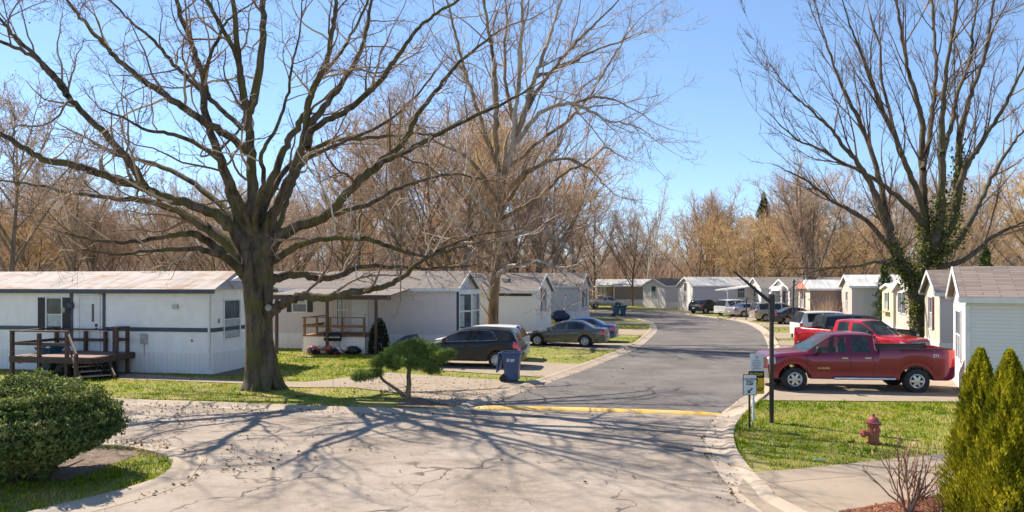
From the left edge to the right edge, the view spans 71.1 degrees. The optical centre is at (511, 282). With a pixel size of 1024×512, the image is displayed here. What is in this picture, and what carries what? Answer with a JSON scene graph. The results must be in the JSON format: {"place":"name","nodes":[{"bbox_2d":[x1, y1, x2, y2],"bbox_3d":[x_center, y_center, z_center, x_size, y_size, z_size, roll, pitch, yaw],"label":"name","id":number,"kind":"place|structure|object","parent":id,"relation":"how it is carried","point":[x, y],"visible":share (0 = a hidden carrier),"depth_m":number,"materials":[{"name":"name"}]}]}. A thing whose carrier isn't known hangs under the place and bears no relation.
{"place":"outdoors","nodes":[
{"label":"outdoors","id":0,"kind":"place"},
{"bbox_2d":[119,374,299,383],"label":"path","id":1,"kind":"structure","parent":0,"point":[150,377],"depth_m":26.62,"materials":[{"name":"concrete"}]},
{"bbox_2d":[286,373,539,408],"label":"driveway","id":2,"kind":"structure","parent":0,"point":[432,386],"depth_m":24.55,"materials":[{"name":"concrete"}]},
{"bbox_2d":[496,351,522,381],"bbox_3d":[-0.082,3.060,25.991,0.908,1.080,0.722,0,0,8],"label":"wheeled bin","id":3,"kind":"object","parent":2,"relation":"on","point":[511,360],"visible":1,"depth_m":25.70,"materials":[{"name":"blue plastic"}]},
{"bbox_2d":[93,405,757,511],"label":"road","id":4,"kind":"structure","parent":0,"point":[435,451],"depth_m":14.27,"materials":[{"name":"grey asphalt"}]},
{"bbox_2d":[0,305,968,511],"bbox_3d":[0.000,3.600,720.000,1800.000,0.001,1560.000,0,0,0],"label":"ground","id":5,"kind":"structure","parent":0,"point":[379,401],"depth_m":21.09,"materials":[{"name":"green plant"}]},
{"bbox_2d":[0,168,92,271],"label":"bare tree","id":6,"kind":"object","parent":5,"relation":"on","point":[22,232],"visible":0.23,"depth_m":89.59,"materials":[{"name":"brown wood"}]},
{"bbox_2d":[0,197,102,271],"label":"bare tree","id":7,"kind":"object","parent":5,"relation":"on","point":[41,258],"visible":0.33,"depth_m":77.03,"materials":[{"name":"brown wood"}]},
{"bbox_2d":[7,142,97,270],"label":"bare tree","id":8,"kind":"object","parent":5,"relation":"on","point":[71,258],"visible":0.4,"depth_m":69.64,"materials":[{"name":"brown wood"}]},
{"bbox_2d":[0,66,136,271],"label":"bare tree","id":9,"kind":"object","parent":5,"relation":"on","point":[13,261],"visible":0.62,"depth_m":46.18,"materials":[{"name":"brown plant"}]},
{"bbox_2d":[9,326,134,378],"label":"deck","id":10,"kind":"structure","parent":5,"relation":"on","point":[66,356],"depth_m":27.03,"materials":[{"name":"brown wood"}]},
{"bbox_2d":[27,192,142,270],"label":"bare tree","id":11,"kind":"object","parent":5,"relation":"on","point":[92,261],"visible":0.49,"depth_m":78.17,"materials":[{"name":"brown wood"}]},
{"bbox_2d":[41,150,131,270],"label":"bare tree","id":12,"kind":"object","parent":5,"relation":"on","point":[108,190],"visible":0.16,"depth_m":84.00,"materials":[{"name":"brown wood"}]},
{"bbox_2d":[31,448,142,480],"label":"bare soil","id":13,"kind":"structure","parent":5,"relation":"on","point":[95,459],"depth_m":14.35,"materials":[{"name":"brown soil"}]},
{"bbox_2d":[0,367,131,482],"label":"round bush","id":14,"kind":"object","parent":13,"relation":"on","point":[49,423],"visible":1,"depth_m":12.52,"materials":[{"name":"green plant"}]},
{"bbox_2d":[57,363,117,378],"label":"steps","id":15,"kind":"structure","parent":5,"relation":"on","point":[103,367],"depth_m":26.73,"materials":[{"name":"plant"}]},
{"bbox_2d":[81,200,143,270],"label":"bare tree","id":16,"kind":"object","parent":5,"relation":"on","point":[109,249],"visible":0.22,"depth_m":85.24,"materials":[{"name":"brown plant"}]},
{"bbox_2d":[27,441,206,511],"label":"kerb","id":17,"kind":"structure","parent":5,"relation":"on","point":[186,464],"depth_m":12.72,"materials":[{"name":"concrete"}]},
{"bbox_2d":[0,271,277,373],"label":"mobile home","id":18,"kind":"object","parent":5,"relation":"on","point":[189,322],"visible":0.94,"depth_m":28.87,"materials":[{"name":"white metal"}]},
{"bbox_2d":[45,297,62,330],"bbox_3d":[-18.687,1.320,29.267,0.800,1.440,0.070,0,0,10],"label":"window","id":19,"kind":"structure","parent":18,"relation":"in","point":[53,315],"depth_m":29.27,"materials":[{"name":"white glass"}]},
{"bbox_2d":[80,298,97,350],"bbox_3d":[-17.094,1.710,28.939,0.860,2.100,0.110,0,0,10],"label":"door","id":20,"kind":"structure","parent":18,"relation":"in","point":[88,306],"depth_m":28.95,"materials":[{"name":"white plastic"}]},
{"bbox_2d":[223,299,240,339],"bbox_3d":[-11.439,1.500,29.274,0.070,1.620,1.220,0,0,10],"label":"window","id":21,"kind":"structure","parent":18,"relation":"in","point":[231,307],"depth_m":29.25,"materials":[{"name":"white glass"}]},
{"bbox_2d":[87,173,246,270],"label":"bare tree","id":22,"kind":"object","parent":5,"relation":"on","point":[191,192],"visible":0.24,"depth_m":85.47,"materials":[{"name":"brown wood"}]},
{"bbox_2d":[109,182,227,270],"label":"bare tree","id":23,"kind":"object","parent":5,"relation":"on","point":[164,227],"visible":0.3,"depth_m":70.92,"materials":[{"name":"brown wood"}]},
{"bbox_2d":[107,163,282,270],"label":"bare tree","id":24,"kind":"object","parent":5,"relation":"on","point":[212,264],"visible":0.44,"depth_m":67.49,"materials":[{"name":"brown wood"}]},
{"bbox_2d":[197,174,323,270],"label":"bare tree","id":25,"kind":"object","parent":5,"relation":"on","point":[292,202],"visible":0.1,"depth_m":84.63,"materials":[{"name":"brown wood"}]},
{"bbox_2d":[246,196,343,270],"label":"bare tree","id":26,"kind":"object","parent":5,"relation":"on","point":[297,235],"visible":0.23,"depth_m":69.84,"materials":[{"name":"brown wood"}]},
{"bbox_2d":[284,180,331,270],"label":"bare tree","id":27,"kind":"object","parent":5,"relation":"on","point":[300,255],"visible":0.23,"depth_m":100.64,"materials":[{"name":"brown wood"}]},
{"bbox_2d":[0,0,647,391],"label":"oak tree","id":28,"kind":"object","parent":5,"relation":"on","point":[248,248],"visible":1,"depth_m":23.61,"materials":[{"name":"brown plant"}]},
{"bbox_2d":[271,124,400,270],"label":"bare tree","id":29,"kind":"object","parent":5,"relation":"on","point":[353,219],"visible":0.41,"depth_m":71.56,"materials":[{"name":"brown plant"}]},
{"bbox_2d":[273,288,408,354],"bbox_3d":[-8.716,1.960,36.858,6.300,3.280,3.090,0,0,10],"label":"porch awning","id":30,"kind":"object","parent":5,"relation":"on","point":[379,295],"visible":0.63,"depth_m":35.51,"materials":[{"name":"beige metal"}]},
{"bbox_2d":[302,315,381,353],"bbox_3d":[-8.762,2.680,37.172,3.400,1.840,2.450,0,0,10],"label":"porch","id":31,"kind":"object","parent":5,"relation":"on","point":[360,340],"visible":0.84,"depth_m":36.04,"materials":[{"name":"wood"}]},
{"bbox_2d":[298,153,400,270],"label":"bare tree","id":32,"kind":"object","parent":5,"relation":"on","point":[366,221],"visible":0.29,"depth_m":73.18,"materials":[{"name":"brown wood"}]},
{"bbox_2d":[273,271,480,347],"bbox_3d":[-10.723,1.498,41.064,17.837,4.245,4.900,0,0,10],"label":"mobile home","id":33,"kind":"object","parent":5,"relation":"on","point":[441,314],"visible":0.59,"depth_m":38.31,"materials":[{"name":"beige metal"}]},
{"bbox_2d":[352,300,367,331],"bbox_3d":[-8.138,1.675,38.307,0.900,2.050,0.110,0,0,10],"label":"door","id":34,"kind":"structure","parent":33,"relation":"in","point":[359,307],"depth_m":38.32,"materials":[{"name":"white plastic"}]},
{"bbox_2d":[459,289,479,328],"bbox_3d":[-2.259,1.575,39.412,0.591,2.350,3.139,0,0,10],"label":"bay window","id":35,"kind":"structure","parent":33,"relation":"in","point":[469,299],"depth_m":38.38,"materials":[{"name":"white glass"}]},
{"bbox_2d":[367,318,389,354],"bbox_3d":[-6.594,2.701,35.546,1.170,1.894,1.042,0,0,0],"label":"shrub","id":36,"kind":"object","parent":5,"relation":"on","point":[383,335],"visible":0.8,"depth_m":35.33,"materials":[{"name":"green plant"}]},
{"bbox_2d":[325,65,439,270],"bbox_3d":[-11.897,-7.521,68.040,9.953,22.508,24.160,0,0,-7],"label":"bare tree","id":37,"kind":"object","parent":5,"relation":"on","point":[402,179],"visible":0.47,"depth_m":64.51,"materials":[{"name":"brown plant"}]},
{"bbox_2d":[113,315,656,414],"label":"kerb","id":38,"kind":"structure","parent":5,"relation":"on","point":[642,340],"depth_m":20.80,"materials":[{"name":"concrete"}]},
{"bbox_2d":[323,98,481,268],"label":"bare tree","id":39,"kind":"object","parent":5,"relation":"on","point":[462,131],"visible":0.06,"depth_m":93.53,"materials":[{"name":"brown plant"}]},
{"bbox_2d":[395,395,453,407],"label":"leaf litter soil","id":40,"kind":"structure","parent":5,"relation":"on","point":[410,402],"depth_m":21.04,"materials":[{"name":"soil"}]},
{"bbox_2d":[350,337,457,397],"bbox_3d":[-3.366,2.670,22.459,3.419,1.973,1.786,0,0,29],"label":"pruned pine","id":41,"kind":"object","parent":40,"relation":"on","point":[428,353],"visible":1,"depth_m":22.26,"materials":[{"name":"green plant"}]},
{"bbox_2d":[309,100,551,270],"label":"bare tree","id":42,"kind":"object","parent":5,"relation":"on","point":[505,128],"visible":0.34,"depth_m":68.64,"materials":[{"name":"brown plant"}]},
{"bbox_2d":[346,80,549,270],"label":"bare tree","id":43,"kind":"object","parent":5,"relation":"on","point":[441,161],"visible":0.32,"depth_m":69.71,"materials":[{"name":"brown plant"}]},
{"bbox_2d":[370,77,549,272],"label":"bare tree","id":44,"kind":"object","parent":5,"relation":"on","point":[515,166],"visible":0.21,"depth_m":83.53,"materials":[{"name":"brown plant"}]},
{"bbox_2d":[393,125,560,272],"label":"bare tree","id":45,"kind":"object","parent":5,"relation":"on","point":[526,211],"visible":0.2,"depth_m":87.14,"materials":[{"name":"brown plant"}]},
{"bbox_2d":[68,334,919,511],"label":"fallen leaves","id":46,"kind":"object","parent":5,"relation":"on","point":[501,459],"visible":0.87,"depth_m":17.27,"materials":[{"name":"brown plant"}]},
{"bbox_2d":[416,111,596,272],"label":"bare tree","id":47,"kind":"object","parent":5,"relation":"on","point":[587,137],"visible":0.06,"depth_m":108.09,"materials":[{"name":"brown plant"}]},
{"bbox_2d":[0,239,1023,298],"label":"underwood","id":48,"kind":"object","parent":5,"relation":"on","point":[608,272],"visible":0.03,"depth_m":136.85,"materials":[{"name":"brown plant"}]},
{"bbox_2d":[473,274,554,331],"bbox_3d":[-4.845,1.500,54.253,15.510,4.241,4.714,0,0,17],"label":"mobile home","id":49,"kind":"object","parent":5,"relation":"on","point":[517,302],"visible":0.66,"depth_m":50.72,"materials":[{"name":"white"}]},
{"bbox_2d":[329,0,708,323],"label":"sycamore tree","id":50,"kind":"object","parent":5,"relation":"on","point":[517,135],"visible":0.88,"depth_m":44.51,"materials":[{"name":"brown plant"}]},
{"bbox_2d":[473,273,591,319],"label":"mobile home","id":51,"kind":"object","parent":5,"relation":"on","point":[567,290],"visible":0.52,"depth_m":68.66,"materials":[{"name":"grey"}]},
{"bbox_2d":[508,172,616,272],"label":"bare tree","id":52,"kind":"object","parent":5,"relation":"on","point":[552,231],"visible":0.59,"depth_m":84.25,"materials":[{"name":"brown wood"}]},
{"bbox_2d":[520,151,617,272],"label":"bare tree","id":53,"kind":"object","parent":5,"relation":"on","point":[573,244],"visible":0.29,"depth_m":103.73,"materials":[{"name":"brown wood"}]},
{"bbox_2d":[517,128,633,272],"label":"bare tree","id":54,"kind":"object","parent":5,"relation":"on","point":[595,162],"visible":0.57,"depth_m":94.57,"materials":[{"name":"brown wood"}]},
{"bbox_2d":[562,185,648,298],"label":"bare tree","id":55,"kind":"object","parent":5,"relation":"on","point":[605,256],"visible":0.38,"depth_m":112.21,"materials":[{"name":"brown plant"}]},
{"bbox_2d":[591,279,649,304],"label":"mobile home","id":56,"kind":"object","parent":5,"relation":"on","point":[622,289],"visible":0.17,"depth_m":112.53,"materials":[{"name":"white metal"}]},
{"bbox_2d":[486,311,768,413],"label":"road","id":57,"kind":"structure","parent":5,"relation":"on","point":[683,362],"depth_m":28.12,"materials":[{"name":"grey asphalt"}]},
{"bbox_2d":[475,405,720,415],"bbox_3d":[2.272,3.555,19.998,6.909,0.063,0.497,0,0,9],"label":"speed bump","id":58,"kind":"object","parent":57,"relation":"on","point":[601,410],"visible":1,"depth_m":19.92,"materials":[{"name":"yellow paint"}]},
{"bbox_2d":[592,202,666,305],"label":"bare tree","id":59,"kind":"object","parent":5,"relation":"on","point":[632,252],"visible":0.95,"depth_m":106.69,"materials":[{"name":"brown plant"}]},
{"bbox_2d":[608,170,694,278],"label":"bare tree","id":60,"kind":"object","parent":5,"relation":"on","point":[656,231],"visible":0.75,"depth_m":120.82,"materials":[{"name":"brown plant"}]},
{"bbox_2d":[640,278,681,307],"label":"mobile home","id":61,"kind":"object","parent":5,"relation":"on","point":[660,292],"visible":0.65,"depth_m":100.32,"materials":[{"name":"white metal"}]},
{"bbox_2d":[638,205,736,276],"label":"bare tree","id":62,"kind":"object","parent":5,"relation":"on","point":[691,240],"visible":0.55,"depth_m":123.79,"materials":[{"name":"brown plant"}]},
{"bbox_2d":[589,310,807,511],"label":"kerb","id":63,"kind":"structure","parent":5,"relation":"on","point":[724,450],"depth_m":14.69,"materials":[{"name":"concrete"}]},
{"bbox_2d":[667,210,751,276],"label":"bare tree","id":64,"kind":"object","parent":5,"relation":"on","point":[713,262],"visible":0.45,"depth_m":118.08,"materials":[{"name":"brown plant"}]},
{"bbox_2d":[677,194,748,274],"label":"bare tree","id":65,"kind":"object","parent":5,"relation":"on","point":[731,214],"visible":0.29,"depth_m":121.92,"materials":[{"name":"brown plant"}]},
{"bbox_2d":[684,175,742,276],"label":"bare tree","id":66,"kind":"object","parent":5,"relation":"on","point":[712,202],"visible":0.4,"depth_m":126.57,"materials":[{"name":"brown wood"}]},
{"bbox_2d":[676,277,751,309],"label":"mobile home","id":67,"kind":"object","parent":5,"relation":"on","point":[690,289],"visible":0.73,"depth_m":91.20,"materials":[{"name":"white"}]},
{"bbox_2d":[697,221,786,276],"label":"bare tree","id":68,"kind":"object","parent":5,"relation":"on","point":[723,243],"visible":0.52,"depth_m":112.52,"materials":[{"name":"brown plant"}]},
{"bbox_2d":[733,271,774,422],"bbox_3d":[6.176,1.653,18.327,1.062,3.894,0.140,0,0,0],"label":"lamp post","id":69,"kind":"object","parent":5,"relation":"on","point":[770,299],"visible":0.99,"depth_m":18.28,"materials":[{"name":"black metal"}]},
{"bbox_2d":[748,354,763,420],"bbox_3d":[6.338,2.727,18.608,0.412,1.747,0.066,0,0,3],"label":"road sign","id":70,"kind":"object","parent":5,"relation":"on","point":[757,364],"visible":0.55,"depth_m":18.59,"materials":[{"name":"white metal"}]},
{"bbox_2d":[691,216,822,276],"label":"bare tree","id":71,"kind":"object","parent":5,"relation":"on","point":[752,238],"visible":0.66,"depth_m":95.13,"materials":[{"name":"brown plant"}]},
{"bbox_2d":[713,208,800,276],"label":"bare tree","id":72,"kind":"object","parent":5,"relation":"on","point":[740,238],"visible":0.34,"depth_m":106.67,"materials":[{"name":"brown plant"}]},
{"bbox_2d":[747,277,841,302],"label":"mobile home","id":73,"kind":"object","parent":5,"relation":"on","point":[763,288],"visible":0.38,"depth_m":81.53,"materials":[{"name":"white metal"}]},
{"bbox_2d":[743,167,849,275],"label":"bare tree","id":74,"kind":"object","parent":5,"relation":"on","point":[826,181],"visible":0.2,"depth_m":108.31,"materials":[{"name":"brown wood"}]},
{"bbox_2d":[769,279,840,306],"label":"mobile home","id":75,"kind":"object","parent":5,"relation":"on","point":[780,284],"visible":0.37,"depth_m":72.48,"materials":[{"name":"grey metal"}]},
{"bbox_2d":[754,140,858,279],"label":"bare tree","id":76,"kind":"object","parent":5,"relation":"on","point":[802,236],"visible":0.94,"depth_m":68.29,"materials":[{"name":"brown wood"}]},
{"bbox_2d":[740,203,876,276],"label":"bare tree","id":77,"kind":"object","parent":5,"relation":"on","point":[753,224],"visible":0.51,"depth_m":90.74,"materials":[{"name":"brown plant"}]},
{"bbox_2d":[757,175,866,276],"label":"bare tree","id":78,"kind":"object","parent":5,"relation":"on","point":[829,209],"visible":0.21,"depth_m":105.53,"materials":[{"name":"brown wood"}]},
{"bbox_2d":[795,280,841,311],"bbox_3d":[33.513,1.698,64.490,14.555,3.844,3.901,0,0,6],"label":"mobile home","id":79,"kind":"object","parent":5,"relation":"on","point":[819,290],"visible":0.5,"depth_m":63.46,"materials":[{"name":"beige metal"}]},
{"bbox_2d":[761,193,895,276],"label":"bare tree","id":80,"kind":"object","parent":5,"relation":"on","point":[855,246],"visible":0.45,"depth_m":87.05,"materials":[{"name":"brown plant"}]},
{"bbox_2d":[793,209,907,276],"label":"bare tree","id":81,"kind":"object","parent":5,"relation":"on","point":[855,268],"visible":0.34,"depth_m":89.48,"materials":[{"name":"brown plant"}]},
{"bbox_2d":[794,319,929,344],"bbox_3d":[15.750,2.640,32.600,2.300,1.920,5.825,0,0,-30],"label":"pickup truck","id":82,"kind":"object","parent":5,"relation":"on","point":[879,331],"visible":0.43,"depth_m":31.74,"materials":[{"name":"red paint"}]},
{"bbox_2d":[715,0,1023,337],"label":"elm tree","id":83,"kind":"object","parent":5,"relation":"on","point":[933,249],"visible":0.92,"depth_m":38.71,"materials":[{"name":"brown plant"}]},
{"bbox_2d":[838,275,900,319],"bbox_3d":[33.926,1.497,58.686,12.510,4.245,5.300,0,0,16],"label":"mobile home","id":84,"kind":"object","parent":5,"relation":"on","point":[858,291],"visible":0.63,"depth_m":57.97,"materials":[{"name":"white metal"}]},
{"bbox_2d":[859,413,881,444],"bbox_3d":[8.012,3.265,16.013,0.445,0.670,0.364,0,0,28],"label":"fire hydrant","id":85,"kind":"object","parent":5,"relation":"on","point":[873,422],"visible":1,"depth_m":15.91,"materials":[{"name":"red metal"}]},
{"bbox_2d":[880,283,895,327],"bbox_3d":[31.586,1.845,48.725,11.405,3.549,4.200,0,0,17],"label":"mobile home","id":86,"kind":"object","parent":5,"relation":"on","point":[888,311],"visible":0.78,"depth_m":49.88,"materials":[{"name":"beige"}]},
{"bbox_2d":[840,495,946,511],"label":"mulch bed","id":87,"kind":"object","parent":5,"relation":"on","point":[882,508],"visible":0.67,"depth_m":11.30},
{"bbox_2d":[857,431,949,511],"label":"bare shrub","id":88,"kind":"object","parent":87,"relation":"on","point":[914,501],"visible":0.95,"depth_m":11.07,"materials":[{"name":"brown plant"}]},
{"bbox_2d":[933,346,1022,511],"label":"arborvitae","id":89,"kind":"object","parent":87,"relation":"on","point":[976,376],"visible":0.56,"depth_m":10.24,"materials":[{"name":"green plant"}]},
{"bbox_2d":[958,347,1023,511],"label":"arborvitae","id":90,"kind":"object","parent":87,"relation":"on","point":[1001,438],"visible":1,"depth_m":9.46,"materials":[{"name":"green plant"}]},
{"bbox_2d":[831,166,966,274],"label":"bare tree","id":91,"kind":"object","parent":5,"relation":"on","point":[904,235],"visible":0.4,"depth_m":82.07,"materials":[{"name":"brown wood"}]},
{"bbox_2d":[891,279,912,329],"bbox_3d":[27.833,1.722,41.867,9.510,3.796,4.100,0,0,17],"label":"mobile home","id":92,"kind":"object","parent":5,"relation":"on","point":[901,319],"visible":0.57,"depth_m":43.46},
{"bbox_2d":[918,270,952,348],"bbox_3d":[26.516,1.514,32.548,13.510,4.213,4.707,0,0,22],"label":"mobile home","id":93,"kind":"object","parent":5,"relation":"on","point":[938,314],"visible":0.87,"depth_m":33.80,"materials":[{"name":"grey plastic"}]},
{"bbox_2d":[895,166,1023,265],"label":"bare tree","id":94,"kind":"object","parent":5,"relation":"on","point":[982,212],"visible":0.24,"depth_m":90.15,"materials":[{"name":"brown wood"}]},
{"bbox_2d":[906,191,1022,269],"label":"bare tree","id":95,"kind":"object","parent":5,"relation":"on","point":[968,210],"visible":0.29,"depth_m":75.40,"materials":[{"name":"brown wood"}]},
{"bbox_2d":[945,266,1023,387],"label":"mobile home","id":96,"kind":"object","parent":5,"relation":"on","point":[988,308],"visible":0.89,"depth_m":22.32,"materials":[{"name":"white plastic"}]},
{"bbox_2d":[967,150,1023,257],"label":"bare tree","id":97,"kind":"object","parent":5,"relation":"on","point":[1011,196],"visible":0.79,"depth_m":73.10,"materials":[{"name":"brown wood"}]},
{"bbox_2d":[385,356,615,381],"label":"driveway","id":98,"kind":"structure","parent":0,"point":[536,369],"depth_m":30.02,"materials":[{"name":"concrete"}]},
{"bbox_2d":[410,326,526,367],"bbox_3d":[-1.839,2.754,30.898,4.918,1.692,2.230,0,0,10],"label":"parked car","id":99,"kind":"object","parent":98,"relation":"on","point":[479,343],"visible":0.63,"depth_m":29.98,"materials":[{"name":"black paint"}]},
{"bbox_2d":[0,0,1023,272],"label":"sky","id":100,"kind":"structure","parent":0,"point":[720,111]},
{"bbox_2d":[530,341,641,353],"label":"driveway","id":101,"kind":"structure","parent":0,"point":[606,346],"depth_m":40.43,"materials":[{"name":"concrete"}]},
{"bbox_2d":[526,320,609,346],"bbox_3d":[3.061,2.871,40.697,4.898,1.458,2.180,0,0,17],"label":"parked car","id":102,"kind":"object","parent":101,"relation":"on","point":[582,333],"visible":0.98,"depth_m":39.83,"materials":[{"name":"grey paint"}]},
{"bbox_2d":[764,332,793,338],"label":"driveway","id":103,"kind":"structure","parent":0,"point":[778,335],"depth_m":47.98,"materials":[{"name":"concrete"}]},
{"bbox_2d":[790,311,843,333],"bbox_3d":[20.289,2.712,45.400,4.948,1.776,2.230,0,0,0],"label":"parked car","id":104,"kind":"object","parent":103,"relation":"on","point":[805,318],"visible":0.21,"depth_m":44.66,"materials":[{"name":"white paint"}]},
{"bbox_2d":[768,341,793,347],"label":"driveway","id":105,"kind":"structure","parent":0,"point":[783,344],"depth_m":41.73,"materials":[{"name":"concrete"}]},
{"bbox_2d":[811,314,918,336],"bbox_3d":[18.889,2.665,38.600,5.248,1.870,2.330,0,0,0],"label":"parked car","id":106,"kind":"object","parent":105,"relation":"on","point":[828,320],"visible":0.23,"depth_m":37.85,"materials":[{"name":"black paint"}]},
{"bbox_2d":[726,377,959,411],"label":"driveway","id":107,"kind":"structure","parent":0,"point":[840,390],"depth_m":23.21,"materials":[{"name":"concrete"}]},
{"bbox_2d":[756,331,954,392],"bbox_3d":[11.499,2.640,24.348,6.182,1.920,2.400,0,0,7],"label":"pickup truck","id":108,"kind":"object","parent":107,"relation":"on","point":[844,355],"visible":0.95,"depth_m":23.44,"materials":[{"name":"red paint"}]},
{"bbox_2d":[738,453,958,511],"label":"driveway","id":109,"kind":"structure","parent":0,"point":[834,488],"depth_m":12.59,"materials":[{"name":"concrete"}]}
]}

